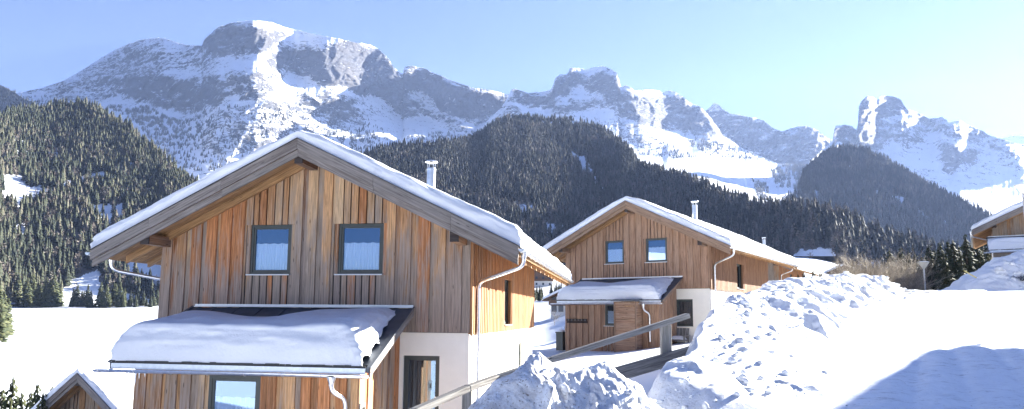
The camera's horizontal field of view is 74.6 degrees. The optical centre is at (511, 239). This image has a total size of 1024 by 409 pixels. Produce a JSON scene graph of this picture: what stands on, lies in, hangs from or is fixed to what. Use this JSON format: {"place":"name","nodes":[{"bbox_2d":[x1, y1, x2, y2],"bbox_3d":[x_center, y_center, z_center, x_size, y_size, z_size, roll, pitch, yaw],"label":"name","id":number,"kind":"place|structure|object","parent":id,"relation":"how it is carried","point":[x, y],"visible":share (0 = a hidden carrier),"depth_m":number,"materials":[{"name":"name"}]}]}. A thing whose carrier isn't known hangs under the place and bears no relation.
{"place":"outdoors","nodes":[
{"label":"outdoors","id":0,"kind":"place"},
{"bbox_2d":[0,85,29,110],"bbox_3d":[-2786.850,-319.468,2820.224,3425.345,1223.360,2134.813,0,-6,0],"label":"shoulder","id":1,"kind":"object","parent":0,"point":[16,95],"visible":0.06,"depth_m":2421.86},
{"bbox_2d":[0,86,39,113],"bbox_3d":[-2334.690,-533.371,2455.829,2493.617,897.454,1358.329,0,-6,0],"label":"forest","id":2,"kind":"object","parent":1,"relation":"on","point":[26,101],"visible":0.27,"depth_m":2395.11,"materials":[{"name":"plant"}]},
{"bbox_2d":[2,105,167,303],"bbox_3d":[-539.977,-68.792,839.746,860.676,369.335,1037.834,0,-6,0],"label":"wooded hill","id":3,"kind":"structure","parent":0,"point":[92,278],"depth_m":593.33,"materials":[{"name":"white snow"}]},
{"bbox_2d":[0,96,198,301],"bbox_3d":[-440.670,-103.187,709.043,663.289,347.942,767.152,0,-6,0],"label":"forest","id":4,"kind":"object","parent":3,"relation":"on","point":[47,115],"visible":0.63,"depth_m":765.18,"materials":[{"name":"green plant"}]},
{"bbox_2d":[16,20,507,179],"bbox_3d":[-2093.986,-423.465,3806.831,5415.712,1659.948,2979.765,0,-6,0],"label":"mountain massif","id":5,"kind":"structure","parent":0,"point":[255,65],"depth_m":3659.03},
{"bbox_2d":[23,93,472,170],"bbox_3d":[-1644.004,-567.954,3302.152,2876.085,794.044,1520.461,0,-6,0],"label":"sparse trees","id":6,"kind":"object","parent":5,"relation":"on","point":[146,118],"visible":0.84,"depth_m":3170.35,"materials":[{"name":"plant"}]},
{"bbox_2d":[0,257,1023,408],"bbox_3d":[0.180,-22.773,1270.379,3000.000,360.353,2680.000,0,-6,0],"label":"ground","id":7,"kind":"structure","parent":0,"point":[55,342],"depth_m":194.99,"materials":[{"name":"white snow"}]},
{"bbox_2d":[0,301,8,341],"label":"spruce tree","id":8,"kind":"object","parent":7,"relation":"on","point":[3,336],"visible":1,"depth_m":237.93,"materials":[{"name":"green plant"}]},
{"bbox_2d":[0,390,8,408],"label":"spruce tree","id":9,"kind":"object","parent":7,"relation":"on","point":[2,396],"visible":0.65,"depth_m":37.18,"materials":[{"name":"green plant"}]},
{"bbox_2d":[0,286,11,337],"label":"spruce tree","id":10,"kind":"object","parent":7,"relation":"on","point":[4,309],"visible":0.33,"depth_m":254.18,"materials":[{"name":"green plant"}]},
{"bbox_2d":[1,292,13,335],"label":"spruce tree","id":11,"kind":"object","parent":7,"relation":"on","point":[6,314],"visible":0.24,"depth_m":260.70,"materials":[{"name":"green plant"}]},
{"bbox_2d":[1,375,19,408],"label":"spruce tree","id":12,"kind":"object","parent":7,"relation":"on","point":[11,403],"visible":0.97,"depth_m":35.20,"materials":[{"name":"green plant"}]},
{"bbox_2d":[7,299,15,333],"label":"spruce tree","id":13,"kind":"object","parent":7,"relation":"on","point":[9,309],"visible":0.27,"depth_m":266.43,"materials":[{"name":"green plant"}]},
{"bbox_2d":[9,273,22,306],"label":"spruce tree","id":14,"kind":"object","parent":7,"relation":"on","point":[15,290],"visible":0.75,"depth_m":468.74,"materials":[{"name":"green plant"}]},
{"bbox_2d":[14,388,26,408],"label":"spruce tree","id":15,"kind":"object","parent":7,"relation":"on","point":[21,403],"visible":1,"depth_m":33.25,"materials":[{"name":"green plant"}]},
{"bbox_2d":[16,278,32,307],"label":"spruce tree","id":16,"kind":"object","parent":7,"relation":"on","point":[25,301],"visible":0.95,"depth_m":462.80,"materials":[{"name":"green plant"}]},
{"bbox_2d":[24,390,33,408],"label":"spruce tree","id":17,"kind":"object","parent":7,"relation":"on","point":[29,400],"visible":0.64,"depth_m":36.15,"materials":[{"name":"green plant"}]},
{"bbox_2d":[30,273,36,292],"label":"spruce tree","id":18,"kind":"object","parent":7,"relation":"on","point":[32,280],"visible":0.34,"depth_m":482.44,"materials":[{"name":"green plant"}]},
{"bbox_2d":[29,384,40,408],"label":"spruce tree","id":19,"kind":"object","parent":7,"relation":"on","point":[36,398],"visible":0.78,"depth_m":32.27,"materials":[{"name":"green plant"}]},
{"bbox_2d":[29,281,42,307],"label":"spruce tree","id":20,"kind":"object","parent":7,"relation":"on","point":[35,298],"visible":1,"depth_m":459.47,"materials":[{"name":"green plant"}]},
{"bbox_2d":[36,393,47,408],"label":"spruce tree","id":21,"kind":"object","parent":7,"relation":"on","point":[38,406],"visible":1,"depth_m":30.32,"materials":[{"name":"green plant"}]},
{"bbox_2d":[38,279,50,307],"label":"spruce tree","id":22,"kind":"object","parent":7,"relation":"on","point":[44,292],"visible":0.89,"depth_m":462.31,"materials":[{"name":"green plant"}]},
{"bbox_2d":[43,274,63,306],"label":"spruce tree","id":23,"kind":"object","parent":7,"relation":"on","point":[54,302],"visible":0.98,"depth_m":463.27,"materials":[{"name":"green plant"}]},
{"bbox_2d":[59,287,65,306],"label":"spruce tree","id":24,"kind":"object","parent":7,"relation":"on","point":[60,292],"visible":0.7,"depth_m":470.11,"materials":[{"name":"green plant"}]},
{"bbox_2d":[68,289,75,306],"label":"spruce tree","id":25,"kind":"object","parent":7,"relation":"on","point":[71,299],"visible":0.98,"depth_m":468.07,"materials":[{"name":"green plant"}]},
{"bbox_2d":[70,284,81,306],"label":"spruce tree","id":26,"kind":"object","parent":7,"relation":"on","point":[76,300],"visible":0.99,"depth_m":468.55,"materials":[{"name":"green plant"}]},
{"bbox_2d":[78,291,85,306],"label":"spruce tree","id":27,"kind":"object","parent":7,"relation":"on","point":[82,300],"visible":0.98,"depth_m":470.01,"materials":[{"name":"green plant"}]},
{"bbox_2d":[31,364,134,408],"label":"chalet","id":28,"kind":"object","parent":7,"relation":"on","point":[84,388],"visible":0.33,"depth_m":30.92,"materials":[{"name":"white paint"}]},
{"bbox_2d":[81,286,89,305],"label":"spruce tree","id":29,"kind":"object","parent":7,"relation":"on","point":[87,293],"visible":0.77,"depth_m":470.46,"materials":[{"name":"green plant"}]},
{"bbox_2d":[85,290,93,307],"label":"spruce tree","id":30,"kind":"object","parent":7,"relation":"on","point":[90,303],"visible":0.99,"depth_m":461.74,"materials":[{"name":"green plant"}]},
{"bbox_2d":[94,282,103,307],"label":"spruce tree","id":31,"kind":"object","parent":7,"relation":"on","point":[98,296],"visible":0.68,"depth_m":465.98,"materials":[{"name":"green plant"}]},
{"bbox_2d":[97,289,107,307],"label":"spruce tree","id":32,"kind":"object","parent":7,"relation":"on","point":[101,304],"visible":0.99,"depth_m":460.45,"materials":[{"name":"green plant"}]},
{"bbox_2d":[104,284,111,306],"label":"spruce tree","id":33,"kind":"object","parent":7,"relation":"on","point":[107,296],"visible":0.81,"depth_m":467.06,"materials":[{"name":"green plant"}]},
{"bbox_2d":[111,284,117,305],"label":"spruce tree","id":34,"kind":"object","parent":7,"relation":"on","point":[114,293],"visible":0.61,"depth_m":478.34,"materials":[{"name":"green plant"}]},
{"bbox_2d":[114,282,126,307],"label":"spruce tree","id":35,"kind":"object","parent":7,"relation":"on","point":[117,300],"visible":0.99,"depth_m":465.75,"materials":[{"name":"green plant"}]},
{"bbox_2d":[119,291,125,307],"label":"spruce tree","id":36,"kind":"object","parent":7,"relation":"on","point":[123,301],"visible":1,"depth_m":465.48,"materials":[{"name":"green plant"}]},
{"bbox_2d":[132,295,138,307],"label":"spruce tree","id":37,"kind":"object","parent":7,"relation":"on","point":[135,304],"visible":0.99,"depth_m":465.45,"materials":[{"name":"green plant"}]},
{"bbox_2d":[140,290,145,305],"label":"spruce tree","id":38,"kind":"object","parent":7,"relation":"on","point":[143,300],"visible":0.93,"depth_m":481.88,"materials":[{"name":"green plant"}]},
{"bbox_2d":[151,290,156,305],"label":"spruce tree","id":39,"kind":"object","parent":7,"relation":"on","point":[154,302],"visible":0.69,"depth_m":477.09,"materials":[{"name":"green plant"}]},
{"bbox_2d":[155,289,158,305],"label":"spruce tree","id":40,"kind":"object","parent":7,"relation":"on","point":[157,296],"visible":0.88,"depth_m":482.34,"materials":[{"name":"green plant"}]},
{"bbox_2d":[85,130,573,408],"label":"chalet","id":41,"kind":"object","parent":7,"relation":"on","point":[301,269],"visible":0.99,"depth_m":16.17,"materials":[{"name":"brown wood"}]},
{"bbox_2d":[208,375,260,408],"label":"window","id":42,"kind":"structure","parent":41,"relation":"in","point":[225,391],"depth_m":14.21,"materials":[{"name":"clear glass"}]},
{"bbox_2d":[246,225,291,274],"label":"window","id":43,"kind":"structure","parent":41,"relation":"in","point":[270,244],"depth_m":17.03,"materials":[{"name":"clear glass"}]},
{"bbox_2d":[334,223,383,274],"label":"window","id":44,"kind":"structure","parent":41,"relation":"in","point":[360,245],"depth_m":16.64,"materials":[{"name":"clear glass"}]},
{"bbox_2d":[403,355,439,408],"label":"glazed door","id":45,"kind":"structure","parent":41,"relation":"in","point":[421,373],"depth_m":16.13,"materials":[{"name":"clear glass"}]},
{"bbox_2d":[504,280,512,325],"bbox_3d":[-0.215,1.949,20.762,0.280,1.408,1.220,-1,-6,10],"label":"window","id":46,"kind":"structure","parent":41,"relation":"in","point":[505,280],"depth_m":21.29,"materials":[{"name":"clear glass"}]},
{"bbox_2d":[518,343,519,366],"bbox_3d":[0.168,4.308,23.558,0.080,1.370,0.950,-1,-6,10],"label":"window","id":47,"kind":"structure","parent":41,"relation":"in","point":[518,343],"depth_m":23.95,"materials":[{"name":"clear glass"}]},
{"bbox_2d":[537,285,541,300],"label":"spruce tree","id":48,"kind":"object","parent":7,"relation":"on","point":[539,298],"visible":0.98,"depth_m":201.14,"materials":[{"name":"green plant"}]},
{"bbox_2d":[534,270,553,287],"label":"farmhouse","id":49,"kind":"object","parent":7,"relation":"on","point":[541,280],"visible":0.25,"depth_m":329.62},
{"bbox_2d":[410,313,689,408],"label":"railing","id":50,"kind":"object","parent":7,"relation":"on","point":[647,365],"visible":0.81,"depth_m":9.46,"materials":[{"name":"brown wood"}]},
{"bbox_2d":[542,288,564,318],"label":"farmhouse","id":51,"kind":"object","parent":7,"relation":"on","point":[559,310],"visible":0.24,"depth_m":119.75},
{"bbox_2d":[555,329,564,350],"bbox_3d":[2.572,5.253,35.088,0.460,1.090,0.460,-4,-8,34],"label":"planter","id":52,"kind":"object","parent":7,"relation":"on","point":[560,339],"visible":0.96,"depth_m":34.92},
{"bbox_2d":[468,352,657,408],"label":"snow heap","id":53,"kind":"object","parent":7,"relation":"on","point":[607,384],"visible":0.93,"depth_m":6.57,"materials":[{"name":"white snow"}]},
{"bbox_2d":[610,299,642,351],"bbox_3d":[5.566,4.170,32.301,1.400,2.670,0.840,-4,-8,34],"label":"storage locker","id":54,"kind":"object","parent":7,"relation":"on","point":[627,314],"visible":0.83,"depth_m":32.07,"materials":[{"name":"brown wood"}]},
{"bbox_2d":[542,196,799,350],"bbox_3d":[9.445,2.133,39.829,11.041,8.950,16.463,-4,-8,34],"label":"chalet","id":55,"kind":"object","parent":7,"relation":"on","point":[662,263],"visible":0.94,"depth_m":34.50,"materials":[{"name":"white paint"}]},
{"bbox_2d":[566,319,587,322],"bbox_3d":[3.309,4.178,34.340,1.220,0.210,0.052,-4,-8,34],"label":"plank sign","id":56,"kind":"object","parent":55,"relation":"attached to","point":[576,320],"visible":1,"depth_m":34.31,"materials":[{"name":"brown wood"}]},
{"bbox_2d":[605,304,613,325],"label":"window","id":57,"kind":"structure","parent":55,"relation":"in","point":[609,308],"depth_m":33.51,"materials":[{"name":"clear glass"}]},
{"bbox_2d":[604,240,623,264],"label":"window","id":58,"kind":"structure","parent":55,"relation":"in","point":[614,249],"depth_m":36.42,"materials":[{"name":"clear glass"}]},
{"bbox_2d":[645,238,666,262],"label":"window","id":59,"kind":"structure","parent":55,"relation":"in","point":[656,248],"depth_m":35.08,"materials":[{"name":"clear glass"}]},
{"bbox_2d":[677,299,693,326],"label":"window","id":60,"kind":"structure","parent":55,"relation":"in","point":[683,305],"depth_m":33.92,"materials":[{"name":"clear glass"}]},
{"bbox_2d":[737,264,743,289],"bbox_3d":[12.544,2.077,37.227,0.280,1.408,1.220,-4,-8,34],"label":"window","id":61,"kind":"structure","parent":55,"relation":"in","point":[738,266],"depth_m":37.59,"materials":[{"name":"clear glass"}]},
{"bbox_2d":[672,328,689,342],"bbox_3d":[8.244,4.888,33.270,0.970,0.960,0.945,-4,-8,34],"label":"garden chair","id":62,"kind":"object","parent":7,"relation":"on","point":[681,336],"visible":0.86,"depth_m":33.37,"materials":[{"name":"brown wood"}]},
{"bbox_2d":[647,273,904,408],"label":"snow bank","id":63,"kind":"structure","parent":7,"relation":"on","point":[816,326],"depth_m":10.11,"materials":[{"name":"white snow"}]},
{"bbox_2d":[532,255,1023,408],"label":"snow crumbs","id":64,"kind":"object","parent":7,"relation":"on","point":[743,377],"visible":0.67,"depth_m":9.93,"materials":[{"name":"white snow"}]},
{"bbox_2d":[762,237,819,280],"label":"chalet","id":65,"kind":"object","parent":7,"relation":"on","point":[777,272],"visible":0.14,"depth_m":66.55,"materials":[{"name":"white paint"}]},
{"bbox_2d":[823,265,848,274],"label":"farmhouse","id":66,"kind":"object","parent":7,"relation":"on","point":[825,271],"visible":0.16,"depth_m":190.00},
{"bbox_2d":[832,256,871,273],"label":"bare shrub","id":67,"kind":"object","parent":7,"relation":"on","point":[837,272],"visible":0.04,"depth_m":49.66,"materials":[{"name":"brown plant"}]},
{"bbox_2d":[812,250,913,276],"bbox_3d":[26.772,3.432,52.022,6.961,5.091,5.364,3,-7,-19],"label":"bare shrub","id":68,"kind":"object","parent":7,"relation":"on","point":[820,275],"visible":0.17,"depth_m":51.85,"materials":[{"name":"brown plant"}]},
{"bbox_2d":[821,246,912,274],"bbox_3d":[30.008,3.570,56.567,7.103,5.942,6.227,-2,-7,24],"label":"bare shrub","id":69,"kind":"object","parent":7,"relation":"on","point":[875,261],"visible":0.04,"depth_m":55.19,"materials":[{"name":"brown plant"}]},
{"bbox_2d":[848,261,901,281],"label":"bare shrub","id":70,"kind":"object","parent":7,"relation":"on","point":[875,270],"visible":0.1,"depth_m":44.15,"materials":[{"name":"brown plant"}]},
{"bbox_2d":[842,253,910,275],"bbox_3d":[25.530,3.050,47.593,4.794,4.737,4.224,-4,-8,35],"label":"bare shrub","id":71,"kind":"object","parent":7,"relation":"on","point":[851,264],"visible":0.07,"depth_m":47.81,"materials":[{"name":"brown plant"}]},
{"bbox_2d":[848,262,914,284],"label":"bare shrub","id":72,"kind":"object","parent":7,"relation":"on","point":[880,269],"visible":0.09,"depth_m":44.48,"materials":[{"name":"brown plant"}]},
{"bbox_2d":[858,263,905,286],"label":"bare shrub","id":73,"kind":"object","parent":7,"relation":"on","point":[880,273],"visible":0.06,"depth_m":42.20,"materials":[{"name":"brown plant"}]},
{"bbox_2d":[853,252,921,288],"bbox_3d":[26.105,3.019,46.588,4.625,4.570,4.075,-2,-7,24],"label":"bare shrub","id":74,"kind":"object","parent":7,"relation":"on","point":[887,267],"visible":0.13,"depth_m":46.67,"materials":[{"name":"brown plant"}]},
{"bbox_2d":[884,249,894,270],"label":"spruce tree","id":75,"kind":"object","parent":7,"relation":"on","point":[890,254],"visible":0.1,"depth_m":78.19,"materials":[{"name":"green plant"}]},
{"bbox_2d":[877,270,907,287],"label":"bare shrub","id":76,"kind":"object","parent":7,"relation":"on","point":[897,277],"visible":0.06,"depth_m":42.28,"materials":[{"name":"brown plant"}]},
{"bbox_2d":[850,249,936,290],"bbox_3d":[30.480,3.550,55.329,6.799,5.687,5.960,1,-6,-2],"label":"bare shrub","id":77,"kind":"object","parent":7,"relation":"on","point":[907,265],"visible":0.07,"depth_m":54.64,"materials":[{"name":"brown plant"}]},
{"bbox_2d":[865,263,925,287],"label":"bare shrub","id":78,"kind":"object","parent":7,"relation":"on","point":[901,276],"visible":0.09,"depth_m":43.98,"materials":[{"name":"brown plant"}]},
{"bbox_2d":[853,254,938,283],"bbox_3d":[27.789,3.300,49.427,6.506,4.758,5.013,-4,-8,36],"label":"bare shrub","id":79,"kind":"object","parent":7,"relation":"on","point":[900,265],"visible":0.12,"depth_m":49.06,"materials":[{"name":"brown plant"}]},
{"bbox_2d":[875,259,922,289],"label":"bare shrub","id":80,"kind":"object","parent":7,"relation":"on","point":[906,272],"visible":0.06,"depth_m":46.08,"materials":[{"name":"brown plant"}]},
{"bbox_2d":[874,270,927,289],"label":"bare shrub","id":81,"kind":"object","parent":7,"relation":"on","point":[909,281],"visible":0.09,"depth_m":42.56,"materials":[{"name":"brown plant"}]},
{"bbox_2d":[897,248,905,267],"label":"spruce tree","id":82,"kind":"object","parent":7,"relation":"on","point":[900,253],"visible":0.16,"depth_m":84.19,"materials":[{"name":"green plant"}]},
{"bbox_2d":[876,267,932,290],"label":"bare shrub","id":83,"kind":"object","parent":7,"relation":"on","point":[916,285],"visible":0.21,"depth_m":43.51,"materials":[{"name":"plant"}]},
{"bbox_2d":[865,257,954,289],"bbox_3d":[29.010,3.410,49.554,6.243,4.566,4.811,-2,-7,18],"label":"bare shrub","id":84,"kind":"object","parent":7,"relation":"on","point":[920,273],"visible":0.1,"depth_m":48.91,"materials":[{"name":"brown plant"}]},
{"bbox_2d":[894,258,942,289],"bbox_3d":[31.231,3.764,54.364,5.963,4.988,5.228,-1,-7,12],"label":"bare shrub","id":85,"kind":"object","parent":7,"relation":"on","point":[926,275],"visible":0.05,"depth_m":53.01,"materials":[{"name":"brown plant"}]},
{"bbox_2d":[910,255,926,284],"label":"spruce tree","id":86,"kind":"object","parent":7,"relation":"on","point":[917,265],"visible":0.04,"depth_m":72.09,"materials":[{"name":"green plant"}]},
{"bbox_2d":[917,261,928,290],"bbox_3d":[26.403,3.046,42.950,0.740,3.295,0.740,0,-6,0],"label":"street lamp","id":87,"kind":"object","parent":7,"relation":"on","point":[923,264],"visible":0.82,"depth_m":42.95,"materials":[{"name":"white metal"}]},
{"bbox_2d":[924,246,938,289],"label":"spruce tree","id":88,"kind":"object","parent":7,"relation":"on","point":[928,253],"visible":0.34,"depth_m":74.96,"materials":[{"name":"green plant"}]},
{"bbox_2d":[930,243,948,289],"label":"spruce tree","id":89,"kind":"object","parent":7,"relation":"on","point":[939,256],"visible":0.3,"depth_m":74.15,"materials":[{"name":"green plant"}]},
{"bbox_2d":[934,253,955,289],"bbox_3d":[41.303,4.168,63.893,2.389,6.256,2.518,1,-6,-7],"label":"spruce tree","id":90,"kind":"object","parent":7,"relation":"on","point":[944,272],"visible":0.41,"depth_m":63.95,"materials":[{"name":"green plant"}]},
{"bbox_2d":[944,240,952,263],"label":"spruce tree","id":91,"kind":"object","parent":7,"relation":"on","point":[947,253],"visible":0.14,"depth_m":80.29,"materials":[{"name":"green plant"}]},
{"bbox_2d":[948,265,955,286],"bbox_3d":[35.995,4.013,54.938,1.698,4.268,1.507,-6,-9,43],"label":"spruce tree","id":92,"kind":"object","parent":7,"relation":"on","point":[953,276],"visible":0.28,"depth_m":55.01,"materials":[{"name":"green plant"}]},
{"bbox_2d":[948,241,959,279],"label":"spruce tree","id":93,"kind":"object","parent":7,"relation":"on","point":[954,261],"visible":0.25,"depth_m":73.09,"materials":[{"name":"green plant"}]},
{"bbox_2d":[954,252,965,279],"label":"spruce tree","id":94,"kind":"object","parent":7,"relation":"on","point":[960,273],"visible":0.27,"depth_m":66.04,"materials":[{"name":"green plant"}]},
{"bbox_2d":[957,234,977,273],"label":"spruce tree","id":95,"kind":"object","parent":7,"relation":"on","point":[969,260],"visible":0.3,"depth_m":72.10,"materials":[{"name":"green plant"}]},
{"bbox_2d":[972,247,984,270],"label":"spruce tree","id":96,"kind":"object","parent":7,"relation":"on","point":[977,250],"visible":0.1,"depth_m":74.15,"materials":[{"name":"green plant"}]},
{"bbox_2d":[936,249,1023,290],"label":"snow bank","id":97,"kind":"structure","parent":7,"relation":"on","point":[987,278],"depth_m":38.95,"materials":[{"name":"white snow"}]},
{"bbox_2d":[975,251,984,270],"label":"spruce tree","id":98,"kind":"object","parent":7,"relation":"on","point":[980,264],"visible":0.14,"depth_m":66.22,"materials":[{"name":"green plant"}]},
{"bbox_2d":[970,201,1023,258],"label":"chalet","id":99,"kind":"object","parent":7,"relation":"on","point":[1000,233],"visible":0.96,"depth_m":49.54,"materials":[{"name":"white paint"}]},
{"bbox_2d":[1014,183,1023,212],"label":"street lamp","id":100,"kind":"object","parent":7,"relation":"on","point":[1020,187],"visible":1,"depth_m":33.41,"materials":[{"name":"white"}]},
{"bbox_2d":[0,0,1023,139],"label":"sky","id":101,"kind":"structure","parent":0,"point":[784,64],"materials":[{"name":"blue"}]},
{"bbox_2d":[480,66,797,202],"bbox_3d":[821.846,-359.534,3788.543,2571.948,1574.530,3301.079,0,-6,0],"label":"tower ridge","id":102,"kind":"structure","parent":0,"point":[638,117],"depth_m":3981.99,"materials":[{"name":"white snow"}]},
{"bbox_2d":[572,115,805,199],"bbox_3d":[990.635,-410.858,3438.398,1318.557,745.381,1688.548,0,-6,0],"label":"sparse trees","id":103,"kind":"object","parent":102,"relation":"on","point":[793,168],"visible":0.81,"depth_m":3650.69,"materials":[{"name":"green plant"}]},
{"bbox_2d":[400,118,936,269],"bbox_3d":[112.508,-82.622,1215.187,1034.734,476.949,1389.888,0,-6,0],"label":"wooded hill","id":104,"kind":"structure","parent":0,"point":[821,252],"depth_m":554.30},
{"bbox_2d":[359,111,987,270],"bbox_3d":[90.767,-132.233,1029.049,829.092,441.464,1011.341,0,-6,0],"label":"forest","id":105,"kind":"object","parent":104,"relation":"on","point":[504,139],"visible":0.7,"depth_m":905.05,"materials":[{"name":"green plant"}]},
{"bbox_2d":[390,155,977,265],"bbox_3d":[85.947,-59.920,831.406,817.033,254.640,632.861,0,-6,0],"label":"larch wood","id":106,"kind":"object","parent":104,"relation":"on","point":[811,225],"visible":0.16,"depth_m":661.37,"materials":[{"name":"green plant"}]},
{"bbox_2d":[705,103,831,164],"bbox_3d":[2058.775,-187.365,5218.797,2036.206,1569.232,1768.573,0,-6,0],"label":"back ridge","id":107,"kind":"structure","parent":0,"point":[800,145],"depth_m":4647.96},
{"bbox_2d":[791,147,969,241],"bbox_3d":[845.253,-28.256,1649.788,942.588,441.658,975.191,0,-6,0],"label":"wooded hill","id":108,"kind":"structure","parent":0,"point":[901,199],"depth_m":1415.70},
{"bbox_2d":[779,142,993,248],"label":"forest","id":109,"kind":"object","parent":108,"relation":"on","point":[873,172],"visible":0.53,"depth_m":1421.57,"materials":[{"name":"green plant"}]},
{"bbox_2d":[803,95,1023,213],"bbox_3d":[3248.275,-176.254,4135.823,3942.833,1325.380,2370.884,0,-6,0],"label":"horn peak","id":110,"kind":"structure","parent":0,"point":[983,169],"depth_m":3763.62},
{"bbox_2d":[820,290,1023,408],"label":"snow","id":111,"kind":"structure","parent":0,"point":[949,349],"depth_m":11.35,"materials":[{"name":"white snow"}]},
{"bbox_2d":[1000,135,1023,144],"bbox_3d":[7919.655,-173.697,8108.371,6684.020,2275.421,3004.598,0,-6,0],"label":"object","id":112,"kind":"structure","parent":0,"point":[1017,139],"depth_m":7409.17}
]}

